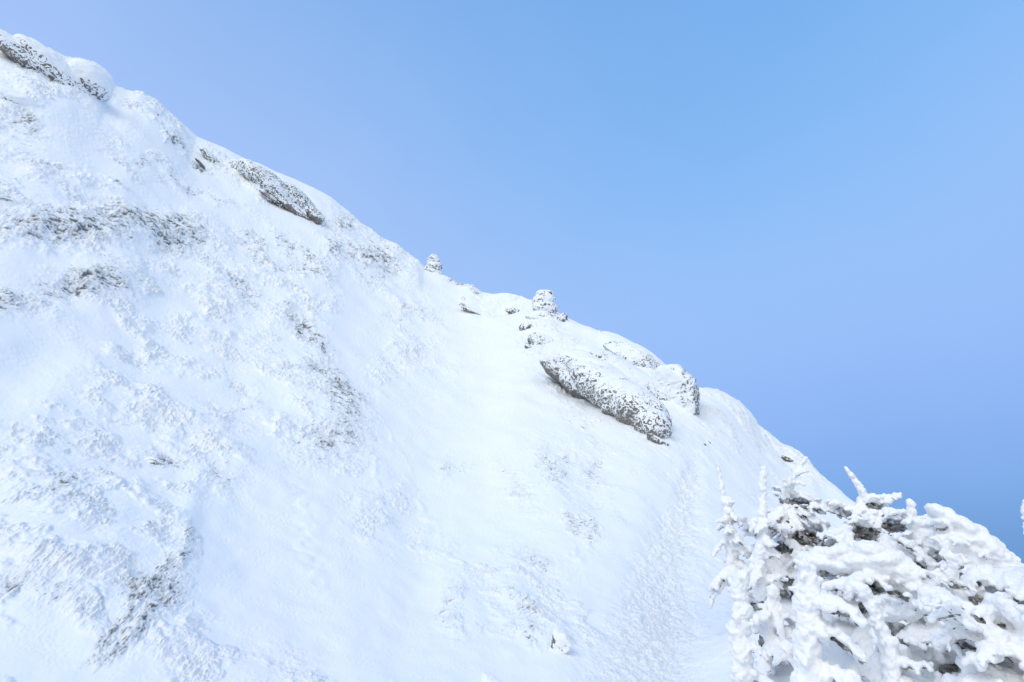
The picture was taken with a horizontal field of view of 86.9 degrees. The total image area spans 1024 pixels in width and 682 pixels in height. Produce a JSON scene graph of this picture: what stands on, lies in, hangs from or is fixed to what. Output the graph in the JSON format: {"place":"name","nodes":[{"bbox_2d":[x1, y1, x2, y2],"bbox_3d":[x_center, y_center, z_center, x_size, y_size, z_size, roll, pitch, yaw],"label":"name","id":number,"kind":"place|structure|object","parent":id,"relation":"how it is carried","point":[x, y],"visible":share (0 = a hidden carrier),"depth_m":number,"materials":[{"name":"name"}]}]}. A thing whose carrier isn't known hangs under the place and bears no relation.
{"place":"outdoors","nodes":[
{"label":"outdoors","id":0,"kind":"place"},
{"bbox_2d":[0,47,892,681],"bbox_3d":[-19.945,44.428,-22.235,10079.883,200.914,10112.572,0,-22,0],"label":"snow slope","id":1,"kind":"structure","parent":0,"point":[380,457],"depth_m":13.89,"materials":[{"name":"white snow"}]},
{"bbox_2d":[0,85,38,106],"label":"overhanging rock","id":2,"kind":"object","parent":1,"relation":"on","point":[15,96],"visible":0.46,"depth_m":36.20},
{"bbox_2d":[0,29,112,101],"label":"overhanging rock","id":3,"kind":"object","parent":1,"relation":"on","point":[82,75],"visible":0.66,"depth_m":45.80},
{"bbox_2d":[145,456,165,464],"bbox_3d":[-6.946,2.357,10.528,0.376,0.228,0.345,0,-22,0],"label":"rock","id":4,"kind":"object","parent":1,"relation":"on","point":[154,460],"visible":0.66,"depth_m":10.41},
{"bbox_2d":[195,158,204,168],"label":"rock","id":5,"kind":"object","parent":1,"relation":"on","point":[200,163],"visible":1,"depth_m":56.18,"materials":[{"name":"grey stone"}]},
{"bbox_2d":[199,147,314,208],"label":"netted rock","id":6,"kind":"object","parent":1,"relation":"on","point":[265,179],"visible":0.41,"depth_m":60.29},
{"bbox_2d":[259,190,324,223],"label":"rock ledge","id":7,"kind":"object","parent":1,"relation":"on","point":[315,215],"visible":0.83,"depth_m":58.29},
{"bbox_2d":[424,254,442,275],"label":"cairn","id":8,"kind":"object","parent":1,"relation":"on","point":[434,265],"visible":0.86,"depth_m":69.88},
{"bbox_2d":[458,302,480,314],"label":"rock slab","id":9,"kind":"object","parent":1,"relation":"on","point":[465,308],"visible":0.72,"depth_m":53.10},
{"bbox_2d":[481,672,500,681],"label":"snow lump","id":10,"kind":"object","parent":1,"relation":"on","point":[488,677],"visible":1,"depth_m":5.22,"materials":[{"name":"white snow"}]},
{"bbox_2d":[505,306,518,313],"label":"rock","id":11,"kind":"object","parent":1,"relation":"on","point":[509,310],"visible":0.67,"depth_m":50.01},
{"bbox_2d":[519,323,533,330],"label":"rock","id":12,"kind":"object","parent":1,"relation":"on","point":[524,326],"visible":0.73,"depth_m":43.31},
{"bbox_2d":[527,332,552,344],"bbox_3d":[2.102,0.140,39.002,1.995,1.693,1.681,0,-22,0],"label":"rock","id":13,"kind":"object","parent":1,"relation":"on","point":[536,338],"visible":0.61,"depth_m":38.59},
{"bbox_2d":[525,290,557,319],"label":"cairn","id":14,"kind":"object","parent":1,"relation":"on","point":[544,305],"visible":0.81,"depth_m":46.44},
{"bbox_2d":[549,313,567,321],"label":"rock ledge","id":15,"kind":"object","parent":1,"relation":"on","point":[562,317],"visible":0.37,"depth_m":46.10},
{"bbox_2d":[548,627,571,654],"bbox_3d":[0.546,3.440,6.136,0.276,0.338,0.191,0,-22,0],"label":"rock","id":16,"kind":"object","parent":1,"relation":"on","point":[561,642],"visible":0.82,"depth_m":6.07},
{"bbox_2d":[539,349,671,438],"bbox_3d":[4.764,2.476,26.989,4.168,6.878,8.823,15,-26,-31],"label":"slab boulder","id":17,"kind":"object","parent":1,"relation":"on","point":[607,388],"visible":0.84,"depth_m":24.76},
{"bbox_2d":[573,344,670,400],"bbox_3d":[6.507,2.273,30.564,5.926,5.128,4.321,0,-22,0],"label":"snow covered rock","id":18,"kind":"object","parent":1,"relation":"on","point":[632,372],"visible":0.41,"depth_m":29.10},
{"bbox_2d":[603,341,660,369],"bbox_3d":[7.959,1.511,34.580,3.940,3.856,2.917,0,-22,0],"label":"rock","id":19,"kind":"object","parent":1,"relation":"on","point":[633,355],"visible":0.42,"depth_m":33.83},
{"bbox_2d":[647,433,668,445],"bbox_3d":[5.737,3.950,21.343,0.881,0.577,0.637,0,-22,0],"label":"rock slab","id":20,"kind":"object","parent":1,"relation":"on","point":[655,439],"visible":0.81,"depth_m":21.11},
{"bbox_2d":[655,364,699,414],"bbox_3d":[9.210,3.072,29.426,2.874,3.712,2.602,18,-28,-36],"label":"rock block","id":21,"kind":"object","parent":1,"relation":"on","point":[677,383],"visible":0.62,"depth_m":28.43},
{"bbox_2d":[708,463,753,608],"bbox_3d":[2.943,2.549,7.211,0.890,1.856,0.699,13,-26,-29],"label":"frosted tree","id":22,"kind":"object","parent":1,"relation":"on","point":[731,540],"visible":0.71,"depth_m":7.07,"materials":[{"name":"white plant"}]},
{"bbox_2d":[725,568,773,681],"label":"snow-covered tree","id":23,"kind":"object","parent":1,"relation":"on","point":[739,625],"visible":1,"depth_m":4.25,"materials":[{"name":"white snow"}]},
{"bbox_2d":[747,465,788,601],"bbox_3d":[2.972,2.309,6.572,0.528,1.560,0.383,9,-24,-21],"label":"frosted tree","id":24,"kind":"object","parent":1,"relation":"on","point":[762,577],"visible":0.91,"depth_m":6.44,"materials":[{"name":"white plant"}]},
{"bbox_2d":[750,583,795,675],"bbox_3d":[2.373,2.748,5.018,0.618,0.910,0.677,-19,-29,38],"label":"frosted bush","id":25,"kind":"object","parent":1,"relation":"on","point":[772,614],"visible":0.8,"depth_m":4.98,"materials":[{"name":"white plant"}]},
{"bbox_2d":[780,455,793,461],"bbox_3d":[16.798,7.206,33.123,0.735,0.447,0.548,0,-22,0],"label":"rock","id":26,"kind":"object","parent":1,"relation":"on","point":[786,458],"visible":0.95,"depth_m":32.97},
{"bbox_2d":[750,484,830,547],"bbox_3d":[4.016,2.831,7.691,1.510,1.854,1.579,14,-26,-31],"label":"frosted tree","id":27,"kind":"object","parent":1,"relation":"on","point":[795,494],"visible":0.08,"depth_m":7.88,"materials":[{"name":"white plant"}]},
{"bbox_2d":[738,456,847,605],"bbox_3d":[3.694,2.821,7.179,1.678,2.513,1.624,-15,-27,32],"label":"frosted bush","id":28,"kind":"object","parent":1,"relation":"on","point":[787,520],"visible":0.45,"depth_m":7.15,"materials":[{"name":"white plant"}]},
{"bbox_2d":[787,557,868,681],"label":"snow-covered tree","id":29,"kind":"object","parent":1,"relation":"on","point":[810,600],"visible":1,"depth_m":3.57,"materials":[{"name":"white snow"}]},
{"bbox_2d":[786,515,925,624],"bbox_3d":[4.072,2.917,6.276,1.658,1.716,1.457,-20,-30,40],"label":"frosted bush","id":30,"kind":"object","parent":1,"relation":"on","point":[852,531],"visible":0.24,"depth_m":6.33,"materials":[{"name":"white plant"}]},
{"bbox_2d":[794,539,948,656],"bbox_3d":[3.387,2.383,4.776,1.414,1.184,1.437,0,-22,0],"label":"frosted bush","id":31,"kind":"object","parent":1,"relation":"on","point":[875,566],"visible":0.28,"depth_m":4.74,"materials":[{"name":"white plant"}]},
{"bbox_2d":[820,466,930,588],"bbox_3d":[4.784,2.669,6.542,2.049,2.372,1.630,-12,-25,27],"label":"frosted tree","id":32,"kind":"object","parent":1,"relation":"on","point":[882,514],"visible":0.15,"depth_m":6.92,"materials":[{"name":"white plant"}]},
{"bbox_2d":[840,643,933,681],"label":"frosted bush","id":33,"kind":"object","parent":1,"relation":"on","point":[871,672],"visible":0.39,"depth_m":3.56,"materials":[{"name":"white plant"}]},
{"bbox_2d":[843,580,933,681],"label":"snow-covered tree","id":34,"kind":"object","parent":1,"relation":"on","point":[893,660],"visible":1,"depth_m":3.52,"materials":[{"name":"white snow"}]},
{"bbox_2d":[887,498,942,569],"bbox_3d":[4.537,2.499,5.978,1.321,1.474,1.358,-6,-23,14],"label":"frosted tree","id":35,"kind":"object","parent":1,"relation":"on","point":[917,527],"visible":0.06,"depth_m":6.12,"materials":[{"name":"white plant"}]},
{"bbox_2d":[862,584,974,680],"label":"frosted bush","id":36,"kind":"object","parent":1,"relation":"on","point":[915,613],"visible":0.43,"depth_m":3.79,"materials":[{"name":"white plant"}]},
{"bbox_2d":[892,503,1023,586],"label":"frosted tree","id":37,"kind":"object","parent":1,"relation":"on","point":[974,543],"visible":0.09,"depth_m":5.51,"materials":[{"name":"white plant"}]},
{"bbox_2d":[920,592,1023,681],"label":"frosted bush","id":38,"kind":"object","parent":1,"relation":"on","point":[991,633],"visible":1,"depth_m":3.19,"materials":[{"name":"white plant"}]},
{"bbox_2d":[933,540,1023,604],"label":"frosted bush","id":39,"kind":"object","parent":1,"relation":"on","point":[973,585],"visible":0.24,"depth_m":4.72,"materials":[{"name":"white plant"}]},
{"bbox_2d":[980,499,1023,603],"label":"frosted tree","id":40,"kind":"object","parent":1,"relation":"on","point":[1022,511],"visible":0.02,"depth_m":4.66,"materials":[{"name":"white plant"}]},
{"bbox_2d":[0,0,1023,563],"label":"sky","id":41,"kind":"structure","parent":0,"point":[812,211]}
]}

